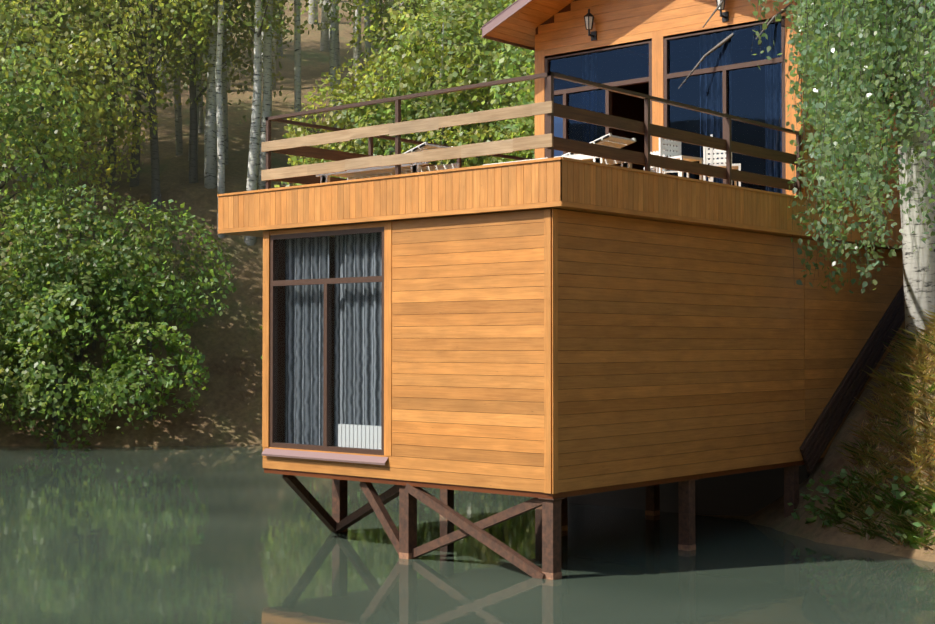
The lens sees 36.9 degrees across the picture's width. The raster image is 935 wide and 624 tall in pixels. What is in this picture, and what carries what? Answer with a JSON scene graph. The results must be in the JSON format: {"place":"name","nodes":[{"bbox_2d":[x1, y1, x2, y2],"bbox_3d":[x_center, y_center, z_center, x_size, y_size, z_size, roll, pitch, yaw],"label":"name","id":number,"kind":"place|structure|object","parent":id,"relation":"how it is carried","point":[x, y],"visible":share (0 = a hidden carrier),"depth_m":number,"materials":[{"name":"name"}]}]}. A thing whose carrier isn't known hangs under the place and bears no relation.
{"place":"outdoors","nodes":[
{"label":"outdoors","id":0,"kind":"place"},
{"bbox_2d":[0,445,934,623],"bbox_3d":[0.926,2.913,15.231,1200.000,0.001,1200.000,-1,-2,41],"label":"pond water","id":1,"kind":"structure","parent":0,"point":[229,534],"depth_m":16.47,"materials":[{"name":"green liquid"}]},
{"bbox_2d":[282,465,801,579],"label":"support stilts","id":2,"kind":"object","parent":1,"relation":"in","point":[403,539],"visible":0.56,"depth_m":16.80,"materials":[{"name":"wood"}]},
{"bbox_2d":[0,0,934,561],"bbox_3d":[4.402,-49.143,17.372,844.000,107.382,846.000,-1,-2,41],"label":"terrain","id":3,"kind":"structure","parent":0,"point":[228,342],"depth_m":38.00,"materials":[{"name":"soil"}]},
{"bbox_2d":[0,158,479,447],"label":"bush","id":4,"kind":"object","parent":3,"relation":"on","point":[52,308],"depth_m":35.17,"materials":[{"name":"green plant"}]},
{"bbox_2d":[0,0,534,295],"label":"bank trees","id":5,"kind":"object","parent":3,"relation":"on","point":[81,49],"depth_m":39.13,"materials":[{"name":"green plant"}]},
{"bbox_2d":[0,0,534,245],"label":"forest birch","id":6,"kind":"object","parent":3,"relation":"on","point":[216,134],"depth_m":42.62,"materials":[{"name":"grey plant"}]},
{"bbox_2d":[264,0,894,515],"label":"house walls","id":7,"kind":"structure","parent":3,"relation":"on","point":[744,492],"depth_m":20.16,"materials":[{"name":"brown wood"}]},
{"bbox_2d":[262,233,387,464],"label":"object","id":8,"kind":"object","parent":7,"relation":"on","point":[359,350],"visible":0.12,"depth_m":17.90,"materials":[{"name":"grey"}]},
{"bbox_2d":[480,0,534,50],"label":"roof","id":9,"kind":"structure","parent":7,"relation":"on","point":[502,16],"depth_m":22.33,"materials":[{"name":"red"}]},
{"bbox_2d":[269,16,785,454],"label":"window frames","id":10,"kind":"structure","parent":7,"relation":"attached to","point":[275,282],"depth_m":18.30,"materials":[{"name":"brown paint"}]},
{"bbox_2d":[275,235,381,447],"bbox_3d":[-1.761,0.364,17.654,2.040,2.703,0.001,-1,-2,41],"label":"glass","id":11,"kind":"object","parent":10,"relation":"on","point":[329,341],"depth_m":17.62,"materials":[{"name":"clear glass"}]},
{"bbox_2d":[549,21,781,192],"bbox_3d":[2.914,-2.820,21.319,4.250,2.640,0.030,-1,-2,41],"label":"glass","id":12,"kind":"object","parent":10,"relation":"in","point":[755,93],"visible":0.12,"depth_m":20.76,"materials":[{"name":"glass"}]},
{"bbox_2d":[217,0,934,493],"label":"timber cladding and deck","id":13,"kind":"structure","parent":7,"relation":"attached to","point":[595,208],"depth_m":16.78,"materials":[{"name":"brown wood"}]},
{"bbox_2d":[316,133,740,186],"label":"deck loungers and chairs","id":14,"kind":"object","parent":13,"relation":"on","point":[610,140],"visible":0.48,"depth_m":17.95,"materials":[{"name":"white plastic"}]},
{"bbox_2d":[265,72,800,195],"bbox_3d":[1.018,-2.032,19.041,4.720,1.020,5.770,-1,-2,41],"label":"steel railing","id":15,"kind":"object","parent":13,"relation":"on","point":[398,139],"visible":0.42,"depth_m":17.12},
{"bbox_2d":[584,0,728,40],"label":"wall lanterns","id":16,"kind":"object","parent":13,"relation":"attached to","point":[589,18],"depth_m":21.92,"materials":[{"name":"black metal"}]},
{"bbox_2d":[799,283,904,473],"bbox_3d":[6.131,0.621,21.218,0.045,3.379,4.614,-1,-2,41],"label":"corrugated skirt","id":17,"kind":"object","parent":13,"relation":"attached to","point":[819,437],"visible":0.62,"depth_m":20.66,"materials":[{"name":"brown paint"}]},
{"bbox_2d":[678,0,934,346],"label":"birch","id":18,"kind":"object","parent":3,"relation":"on","point":[852,67],"depth_m":18.69,"materials":[{"name":"green plant"}]},
{"bbox_2d":[787,466,934,549],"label":"weed leaves","id":19,"kind":"object","parent":3,"relation":"on","point":[869,511],"visible":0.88,"depth_m":18.30,"materials":[{"name":"green plant"}]},
{"bbox_2d":[809,305,934,553],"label":"bank grass","id":20,"kind":"structure","parent":3,"relation":"on","point":[918,349],"depth_m":18.40,"materials":[{"name":"green plant"}]},
{"bbox_2d":[644,166,688,177],"bbox_3d":[2.817,-1.764,19.586,0.710,0.510,0.710,-1,-2,41],"label":"glass table","id":21,"kind":"object","parent":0,"point":[654,169],"visible":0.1,"depth_m":19.81,"materials":[{"name":"white plastic"}]}
]}

